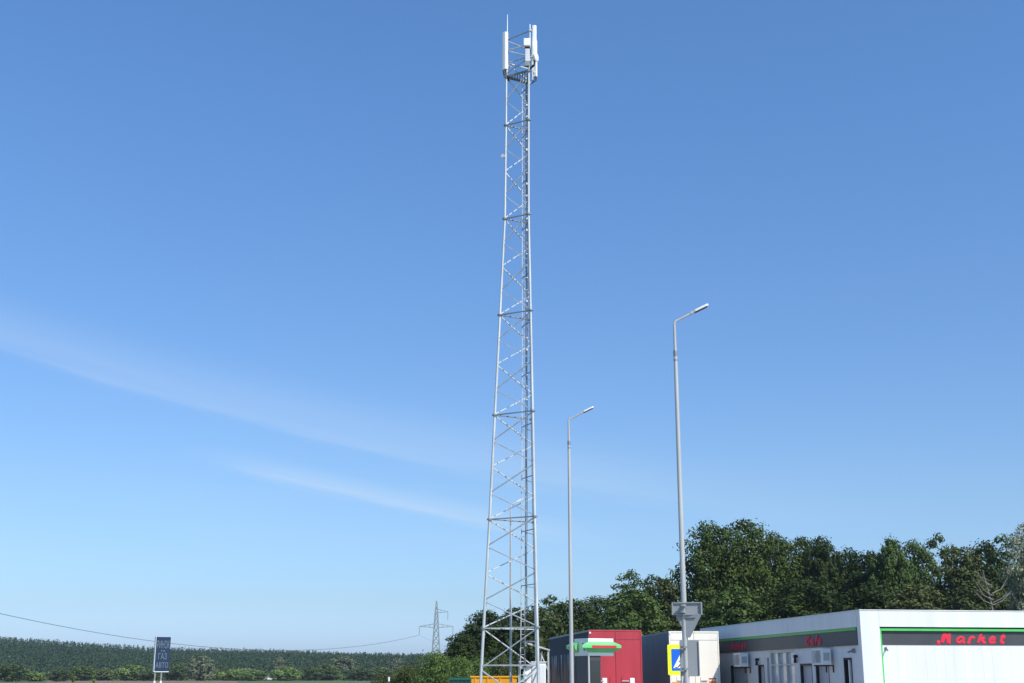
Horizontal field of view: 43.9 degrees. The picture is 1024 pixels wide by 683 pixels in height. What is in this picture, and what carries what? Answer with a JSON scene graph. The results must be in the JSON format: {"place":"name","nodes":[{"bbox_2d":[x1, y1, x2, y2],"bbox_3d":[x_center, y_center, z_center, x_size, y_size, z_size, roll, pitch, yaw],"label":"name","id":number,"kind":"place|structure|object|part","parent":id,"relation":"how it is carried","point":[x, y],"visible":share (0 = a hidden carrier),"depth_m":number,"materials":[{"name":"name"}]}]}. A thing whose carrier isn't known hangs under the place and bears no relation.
{"place":"outdoors","nodes":[
{"label":"outdoors","id":0,"kind":"place"},
{"bbox_2d":[46,681,237,682],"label":"field","id":1,"kind":"structure","parent":0,"point":[145,682],"depth_m":331.07,"materials":[{"name":"green plant"}]},
{"bbox_2d":[45,668,73,681],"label":"field tree","id":2,"kind":"object","parent":1,"relation":"on","point":[59,674],"visible":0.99,"depth_m":371.29,"materials":[{"name":"green plant"}]},
{"bbox_2d":[66,665,99,680],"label":"field tree","id":3,"kind":"object","parent":1,"relation":"on","point":[82,673],"visible":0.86,"depth_m":414.14,"materials":[{"name":"green plant"}]},
{"bbox_2d":[94,667,113,680],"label":"field tree","id":4,"kind":"object","parent":1,"relation":"on","point":[105,674],"visible":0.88,"depth_m":423.50,"materials":[{"name":"green plant"}]},
{"bbox_2d":[112,664,146,680],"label":"field tree","id":5,"kind":"object","parent":1,"relation":"on","point":[126,673],"visible":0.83,"depth_m":413.36,"materials":[{"name":"green plant"}]},
{"bbox_2d":[136,667,166,680],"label":"field tree","id":6,"kind":"object","parent":1,"relation":"on","point":[148,673],"visible":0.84,"depth_m":404.54,"materials":[{"name":"green plant"}]},
{"bbox_2d":[163,662,190,680],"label":"field tree","id":7,"kind":"object","parent":1,"relation":"on","point":[175,672],"visible":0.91,"depth_m":423.79,"materials":[{"name":"green plant"}]},
{"bbox_2d":[181,654,219,680],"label":"tree","id":8,"kind":"object","parent":1,"relation":"on","point":[199,667],"visible":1,"depth_m":409.70,"materials":[{"name":"green plant"}]},
{"bbox_2d":[215,670,242,680],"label":"field tree","id":9,"kind":"object","parent":1,"relation":"on","point":[229,675],"visible":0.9,"depth_m":413.38,"materials":[{"name":"green plant"}]},
{"bbox_2d":[0,679,396,682],"bbox_3d":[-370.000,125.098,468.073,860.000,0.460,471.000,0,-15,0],"label":"meadow","id":10,"kind":"structure","parent":0,"point":[291,681],"depth_m":377.17,"materials":[{"name":"green plant"}]},
{"bbox_2d":[0,661,33,681],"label":"field tree","id":11,"kind":"object","parent":10,"relation":"on","point":[12,671],"visible":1,"depth_m":366.00,"materials":[{"name":"green plant"}]},
{"bbox_2d":[22,672,48,681],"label":"field tree","id":12,"kind":"object","parent":10,"relation":"on","point":[37,676],"visible":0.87,"depth_m":375.30,"materials":[{"name":"green plant"}]},
{"bbox_2d":[0,666,424,680],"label":"undergrowth","id":13,"kind":"object","parent":10,"relation":"on","point":[247,669],"visible":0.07,"depth_m":439.61,"materials":[{"name":"green plant"}]},
{"bbox_2d":[212,664,236,679],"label":"field tree","id":14,"kind":"object","parent":10,"relation":"on","point":[225,667],"visible":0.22,"depth_m":453.24,"materials":[{"name":"green plant"}]},
{"bbox_2d":[239,670,268,680],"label":"field tree","id":15,"kind":"object","parent":10,"relation":"on","point":[254,675],"visible":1,"depth_m":404.18,"materials":[{"name":"green plant"}]},
{"bbox_2d":[269,657,287,673],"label":"tree","id":16,"kind":"object","parent":10,"relation":"on","point":[278,663],"visible":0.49,"depth_m":454.53,"materials":[{"name":"green plant"}]},
{"bbox_2d":[269,667,305,680],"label":"field tree","id":17,"kind":"object","parent":10,"relation":"on","point":[285,674],"visible":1,"depth_m":404.10,"materials":[{"name":"green plant"}]},
{"bbox_2d":[296,666,325,680],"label":"field tree","id":18,"kind":"object","parent":10,"relation":"on","point":[311,673],"visible":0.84,"depth_m":423.69,"materials":[{"name":"green plant"}]},
{"bbox_2d":[315,663,344,680],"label":"field tree","id":19,"kind":"object","parent":10,"relation":"on","point":[330,671],"visible":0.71,"depth_m":433.09,"materials":[{"name":"green plant"}]},
{"bbox_2d":[330,656,360,679],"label":"tree","id":20,"kind":"object","parent":10,"relation":"on","point":[346,664],"visible":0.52,"depth_m":453.29,"materials":[{"name":"green plant"}]},
{"bbox_2d":[343,667,379,680],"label":"field tree","id":21,"kind":"object","parent":10,"relation":"on","point":[360,674],"visible":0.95,"depth_m":413.49,"materials":[{"name":"green plant"}]},
{"bbox_2d":[368,666,396,680],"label":"field tree","id":22,"kind":"object","parent":10,"relation":"on","point":[380,669],"visible":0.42,"depth_m":424.24,"materials":[{"name":"green plant"}]},
{"bbox_2d":[386,658,404,674],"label":"tree","id":23,"kind":"object","parent":10,"relation":"on","point":[398,663],"visible":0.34,"depth_m":502.28,"materials":[{"name":"green plant"}]},
{"bbox_2d":[419,601,452,660],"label":"power pylon","id":24,"kind":"object","parent":10,"relation":"on","point":[438,640],"visible":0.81,"depth_m":438.96,"materials":[{"name":"metal"}]},
{"bbox_2d":[0,0,1023,658],"label":"sky","id":25,"kind":"structure","parent":0,"point":[251,250],"materials":[{"name":"blue"}]},
{"label":"parking lot","id":26,"kind":"structure","parent":0,"visible":0},
{"bbox_2d":[449,678,470,682],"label":"waste container","id":27,"kind":"object","parent":26,"relation":"on","point":[459,680],"visible":0.98,"depth_m":67.64,"materials":[{"name":"green plastic"}]},
{"bbox_2d":[470,676,517,682],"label":"waste container","id":28,"kind":"object","parent":26,"relation":"on","point":[488,679],"visible":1,"depth_m":63.38,"materials":[{"name":"orange metal"}]},
{"bbox_2d":[479,15,539,682],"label":"lattice mast","id":29,"kind":"object","parent":26,"relation":"on","point":[531,57],"visible":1,"depth_m":61.55,"materials":[{"name":"metal"}]},
{"bbox_2d":[531,662,545,682],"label":"equipment cabinet","id":30,"kind":"object","parent":26,"relation":"on","point":[542,672],"visible":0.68,"depth_m":59.28,"materials":[{"name":"white metal"}]},
{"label":"door","id":31,"kind":"part","parent":30,"relation":"part of","materials":[{"name":"white metal"}]},
{"bbox_2d":[527,642,549,682],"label":"cable bridge","id":32,"kind":"structure","parent":26,"relation":"on","point":[547,665],"depth_m":60.33,"materials":[{"name":"metal"}]},
{"bbox_2d":[566,638,620,682],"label":"sales kiosk","id":33,"kind":"object","parent":26,"relation":"on","point":[589,653],"visible":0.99,"depth_m":55.59,"materials":[{"name":"white plastic"}]},
{"bbox_2d":[591,660,599,682],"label":"window","id":34,"kind":"structure","parent":33,"relation":"in","point":[595,664],"depth_m":55.36,"materials":[{"name":"glass"}]},
{"bbox_2d":[549,630,642,682],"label":"truck trailer","id":35,"kind":"object","parent":26,"relation":"on","point":[623,664],"visible":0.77,"depth_m":60.55,"materials":[{"name":"metal"}]},
{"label":"door","id":36,"kind":"part","parent":35,"relation":"part of","materials":[{"name":"red paint"}]},
{"bbox_3d":[5.516,15.153,60.367,1.200,2.600,0.125,2,-15,-6],"label":"door","id":37,"kind":"part","parent":35,"relation":"part of","materials":[{"name":"red paint"}]},
{"bbox_2d":[641,631,719,682],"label":"truck trailer","id":38,"kind":"object","parent":26,"relation":"on","point":[654,659],"visible":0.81,"depth_m":64.49,"materials":[{"name":"metal"}]},
{"bbox_3d":[8.609,16.096,64.092,1.200,2.680,0.125,1,-15,-4],"label":"door","id":39,"kind":"part","parent":38,"relation":"part of","materials":[{"name":"white paint"}]},
{"bbox_3d":[9.819,16.120,64.182,1.200,2.680,0.125,1,-15,-4],"label":"door","id":40,"kind":"part","parent":38,"relation":"part of","materials":[{"name":"white paint"}]},
{"bbox_2d":[673,304,708,682],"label":"street lamp","id":41,"kind":"object","parent":26,"relation":"on","point":[681,543],"visible":1,"depth_m":27.21,"materials":[{"name":"metal"}]},
{"bbox_2d":[672,602,701,614],"bbox_3d":[3.644,5.570,26.503,0.630,0.260,0.197,-4,-15,14],"label":"road sign","id":42,"kind":"object","parent":41,"relation":"attached to","point":[692,608],"visible":1,"depth_m":26.57,"materials":[{"name":"metal"}]},
{"bbox_2d":[676,614,700,637],"bbox_3d":[3.678,5.929,26.479,0.540,0.473,0.034,-6,-16,23],"label":"road sign","id":43,"kind":"object","parent":41,"relation":"attached to","point":[691,621],"visible":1,"depth_m":26.47,"materials":[{"name":"metal"}]},
{"bbox_2d":[679,640,699,675],"bbox_3d":[3.665,6.541,26.245,0.400,0.730,0.217,-3,-15,12],"label":"road sign","id":44,"kind":"object","parent":41,"relation":"attached to","point":[692,647],"visible":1,"depth_m":26.32,"materials":[{"name":"metal"}]},
{"label":"ground","id":45,"kind":"structure","parent":0,"visible":0},
{"bbox_2d":[72,666,76,682],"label":"tall weed","id":46,"kind":"object","parent":45,"relation":"on","point":[74,671],"visible":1,"depth_m":32.88,"materials":[{"name":"green plant"}]},
{"bbox_2d":[153,637,170,682],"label":"roadside board","id":47,"kind":"object","parent":45,"relation":"on","point":[161,658],"visible":1,"depth_m":87.55,"materials":[{"name":"blue plastic"}]},
{"bbox_2d":[371,672,393,682],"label":"shrub","id":48,"kind":"object","parent":45,"relation":"on","point":[382,679],"visible":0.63,"depth_m":100.25,"materials":[{"name":"green plant"}]},
{"bbox_2d":[382,661,425,682],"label":"shrub","id":49,"kind":"object","parent":45,"relation":"on","point":[403,676],"visible":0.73,"depth_m":92.41,"materials":[{"name":"green plant"}]},
{"bbox_2d":[410,649,454,682],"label":"shrub","id":50,"kind":"object","parent":45,"relation":"on","point":[433,672],"visible":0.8,"depth_m":88.54,"materials":[{"name":"green plant"}]},
{"bbox_2d":[439,655,474,682],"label":"shrub","id":51,"kind":"object","parent":45,"relation":"on","point":[457,670],"visible":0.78,"depth_m":84.90,"materials":[{"name":"green plant"}]},
{"bbox_2d":[438,632,490,675],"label":"leafy tree","id":52,"kind":"object","parent":45,"relation":"on","point":[465,646],"visible":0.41,"depth_m":108.11,"materials":[{"name":"green plant"}]},
{"bbox_2d":[462,655,490,682],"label":"shrub","id":53,"kind":"object","parent":45,"relation":"on","point":[476,669],"visible":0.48,"depth_m":88.86,"materials":[{"name":"green plant"}]},
{"bbox_2d":[446,609,522,673],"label":"leafy tree","id":54,"kind":"object","parent":45,"relation":"on","point":[490,641],"visible":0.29,"depth_m":111.86,"materials":[{"name":"green plant"}]},
{"bbox_2d":[489,654,521,682],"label":"shrub","id":55,"kind":"object","parent":45,"relation":"on","point":[501,671],"visible":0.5,"depth_m":90.59,"materials":[{"name":"green plant"}]},
{"bbox_2d":[499,607,533,677],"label":"leafy tree","id":56,"kind":"object","parent":45,"relation":"on","point":[514,609],"visible":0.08,"depth_m":118.74,"materials":[{"name":"green plant"}]},
{"bbox_2d":[508,609,568,681],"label":"leafy tree","id":57,"kind":"object","parent":45,"relation":"on","point":[552,618],"visible":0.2,"depth_m":108.47,"materials":[{"name":"green plant"}]},
{"bbox_2d":[533,594,562,621],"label":"sparse tree","id":58,"kind":"object","parent":45,"relation":"on","point":[546,601],"visible":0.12,"depth_m":122.66,"materials":[{"name":"green plant"}]},
{"bbox_2d":[416,597,708,682],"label":"undergrowth","id":59,"kind":"object","parent":45,"relation":"on","point":[516,636],"visible":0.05,"depth_m":105.70,"materials":[{"name":"green plant"}]},
{"bbox_2d":[548,597,604,634],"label":"leafy tree","id":60,"kind":"object","parent":45,"relation":"on","point":[580,616],"visible":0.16,"depth_m":114.69,"materials":[{"name":"green plant"}]},
{"bbox_2d":[575,594,616,629],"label":"oak tree","id":61,"kind":"object","parent":45,"relation":"on","point":[593,601],"visible":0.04,"depth_m":121.01,"materials":[{"name":"green plant"}]},
{"bbox_2d":[604,569,652,607],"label":"sparse tree","id":62,"kind":"object","parent":45,"relation":"on","point":[629,574],"visible":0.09,"depth_m":129.47,"materials":[{"name":"green plant"}]},
{"bbox_2d":[587,585,675,635],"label":"leafy tree","id":63,"kind":"object","parent":45,"relation":"on","point":[626,614],"visible":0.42,"depth_m":102.59,"materials":[{"name":"green plant"}]},
{"bbox_2d":[636,574,661,609],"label":"sparse tree","id":64,"kind":"object","parent":45,"relation":"on","point":[654,578],"visible":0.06,"depth_m":134.04,"materials":[{"name":"green plant"}]},
{"bbox_2d":[640,577,692,631],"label":"leafy tree","id":65,"kind":"object","parent":45,"relation":"on","point":[668,589],"visible":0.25,"depth_m":113.00,"materials":[{"name":"green plant"}]},
{"bbox_2d":[665,519,751,627],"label":"oak tree","id":66,"kind":"object","parent":45,"relation":"on","point":[702,589],"visible":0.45,"depth_m":113.58,"materials":[{"name":"green plant"}]},
{"bbox_2d":[694,582,780,630],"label":"leafy tree","id":67,"kind":"object","parent":45,"relation":"on","point":[741,611],"visible":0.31,"depth_m":100.56,"materials":[{"name":"green plant"}]},
{"bbox_2d":[698,517,789,627],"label":"oak tree","id":68,"kind":"object","parent":45,"relation":"on","point":[752,570],"visible":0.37,"depth_m":114.02,"materials":[{"name":"green plant"}]},
{"bbox_2d":[750,530,811,617],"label":"oak tree","id":69,"kind":"object","parent":45,"relation":"on","point":[778,557],"visible":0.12,"depth_m":116.65,"materials":[{"name":"green plant"}]},
{"bbox_2d":[783,535,815,591],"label":"oak tree","id":70,"kind":"object","parent":45,"relation":"on","point":[799,544],"visible":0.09,"depth_m":120.33,"materials":[{"name":"green plant"}]},
{"bbox_2d":[752,576,849,620],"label":"leafy tree","id":71,"kind":"object","parent":45,"relation":"on","point":[794,604],"visible":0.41,"depth_m":100.83,"materials":[{"name":"green plant"}]},
{"bbox_2d":[802,535,852,610],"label":"leafy tree","id":72,"kind":"object","parent":45,"relation":"on","point":[822,568],"visible":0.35,"depth_m":115.76,"materials":[{"name":"green plant"}]},
{"bbox_2d":[831,545,867,597],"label":"leafy tree","id":73,"kind":"object","parent":45,"relation":"on","point":[848,554],"visible":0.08,"depth_m":119.03,"materials":[{"name":"green plant"}]},
{"bbox_2d":[700,609,1023,682],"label":"shop building","id":74,"kind":"structure","parent":45,"relation":"on","point":[921,646],"depth_m":51.37,"materials":[{"name":"white metal"}]},
{"bbox_2d":[731,665,747,682],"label":"door","id":75,"kind":"structure","parent":74,"relation":"in","point":[738,675],"depth_m":65.28,"materials":[{"name":"metal"}]},
{"bbox_2d":[733,653,750,672],"bbox_3d":[11.521,16.107,63.605,0.602,0.978,1.075,2,-15,-9],"label":"air conditioner","id":76,"kind":"object","parent":74,"relation":"attached to","point":[740,660],"visible":1,"depth_m":63.19,"materials":[{"name":"white plastic"}]},
{"bbox_2d":[758,665,764,682],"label":"door","id":77,"kind":"structure","parent":74,"relation":"in","point":[761,675],"depth_m":62.00,"materials":[{"name":"metal"}]},
{"bbox_2d":[770,650,795,682],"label":"window","id":78,"kind":"structure","parent":74,"relation":"in","point":[782,665],"depth_m":59.31,"materials":[{"name":"glass"}]},
{"bbox_2d":[800,663,812,682],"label":"door","id":79,"kind":"structure","parent":74,"relation":"in","point":[806,673],"depth_m":56.51,"materials":[{"name":"metal"}]},
{"bbox_2d":[812,648,833,672],"bbox_3d":[13.170,13.507,53.763,0.602,0.978,1.075,2,-15,-9],"label":"air conditioner","id":80,"kind":"object","parent":74,"relation":"attached to","point":[821,656],"visible":1,"depth_m":53.36,"materials":[{"name":"white plastic"}]},
{"bbox_2d":[816,666,829,682],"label":"door","id":81,"kind":"structure","parent":74,"relation":"in","point":[821,675],"depth_m":54.81,"materials":[{"name":"metal"}]},
{"bbox_2d":[843,658,852,682],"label":"window","id":82,"kind":"structure","parent":74,"relation":"in","point":[848,669],"depth_m":52.18,"materials":[{"name":"glass"}]},
{"bbox_2d":[837,549,888,610],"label":"leafy tree","id":83,"kind":"object","parent":45,"relation":"on","point":[856,578],"visible":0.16,"depth_m":114.33,"materials":[{"name":"green plant"}]},
{"bbox_2d":[827,579,900,612],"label":"leafy tree","id":84,"kind":"object","parent":45,"relation":"on","point":[877,596],"visible":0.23,"depth_m":99.34,"materials":[{"name":"green plant"}]},
{"bbox_2d":[864,533,929,605],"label":"leafy tree","id":85,"kind":"object","parent":45,"relation":"on","point":[889,557],"visible":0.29,"depth_m":110.69,"materials":[{"name":"green plant"}]},
{"bbox_2d":[883,584,948,609],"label":"leafy tree","id":86,"kind":"object","parent":45,"relation":"on","point":[923,601],"visible":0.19,"depth_m":95.61,"materials":[{"name":"green plant"}]},
{"bbox_2d":[896,538,943,606],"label":"oak tree","id":87,"kind":"object","parent":45,"relation":"on","point":[917,550],"visible":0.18,"depth_m":124.86,"materials":[{"name":"green plant"}]},
{"bbox_2d":[916,532,954,603],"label":"sparse tree","id":88,"kind":"object","parent":45,"relation":"on","point":[932,543],"visible":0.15,"depth_m":130.80,"materials":[{"name":"green plant"}]},
{"bbox_2d":[932,546,989,609],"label":"leafy tree","id":89,"kind":"object","parent":45,"relation":"on","point":[965,568],"visible":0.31,"depth_m":114.04,"materials":[{"name":"green plant"}]},
{"bbox_2d":[941,579,1010,610],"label":"leafy tree","id":90,"kind":"object","parent":45,"relation":"on","point":[967,601],"visible":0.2,"depth_m":94.57,"materials":[{"name":"green plant"}]},
{"bbox_2d":[950,538,1011,596],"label":"leafy tree","id":91,"kind":"object","parent":45,"relation":"on","point":[993,565],"visible":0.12,"depth_m":121.69,"materials":[{"name":"green plant"}]},
{"bbox_2d":[974,570,1008,610],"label":"dead tree","id":92,"kind":"object","parent":45,"relation":"on","point":[989,594],"visible":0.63,"depth_m":91.42,"materials":[{"name":"grey wood"}]},
{"bbox_2d":[985,572,1022,610],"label":"leafy tree","id":93,"kind":"object","parent":45,"relation":"on","point":[995,582],"visible":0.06,"depth_m":109.47,"materials":[{"name":"green plant"}]},
{"bbox_2d":[993,533,1019,582],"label":"sparse tree","id":94,"kind":"object","parent":45,"relation":"on","point":[1005,545],"visible":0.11,"depth_m":127.75,"materials":[{"name":"green plant"}]},
{"bbox_2d":[996,523,1023,610],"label":"willow tree","id":95,"kind":"object","parent":45,"relation":"on","point":[1017,591],"visible":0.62,"depth_m":98.49,"materials":[{"name":"green plant"}]},
{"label":"power pylon","id":96,"kind":"object","parent":45,"relation":"on","visible":0},
{"bbox_2d":[0,613,417,650],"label":"power line","id":97,"kind":"object","parent":96,"relation":"attached to","point":[191,645],"visible":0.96,"depth_m":300.64,"materials":[{"name":"grey metal"}]},
{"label":"verge","id":98,"kind":"structure","parent":0,"visible":0},
{"bbox_2d":[509,498,522,682],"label":"street lamp","id":99,"kind":"object","parent":98,"relation":"on","point":[510,667],"visible":0.84,"depth_m":61.36,"materials":[{"name":"metal"}]},
{"bbox_2d":[516,658,525,682],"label":"radio rack","id":100,"kind":"object","parent":98,"relation":"on","point":[518,659],"visible":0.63,"depth_m":59.21,"materials":[{"name":"metal"}]},
{"bbox_2d":[526,666,530,682],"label":"equipment cabinet","id":101,"kind":"object","parent":98,"relation":"on","point":[528,672],"visible":1,"depth_m":59.31,"materials":[{"name":"white metal"}]},
{"bbox_2d":[567,406,593,682],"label":"street lamp","id":102,"kind":"object","parent":98,"relation":"on","point":[571,665],"visible":1,"depth_m":37.75,"materials":[{"name":"metal"}]},
{"bbox_2d":[667,645,682,682],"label":"crossing sign","id":103,"kind":"object","parent":98,"relation":"on","point":[673,652],"visible":0.34,"depth_m":30.04,"materials":[{"name":"metal"}]},
{"bbox_3d":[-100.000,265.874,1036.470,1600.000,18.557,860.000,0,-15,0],"label":"hill","id":104,"kind":"structure","parent":0,"visible":0},
{"bbox_2d":[0,636,447,673],"bbox_3d":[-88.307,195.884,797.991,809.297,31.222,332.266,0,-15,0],"label":"pine wood","id":105,"kind":"object","parent":104,"relation":"on","point":[43,655],"visible":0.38,"depth_m":711.32,"materials":[{"name":"green plant"}]}
]}

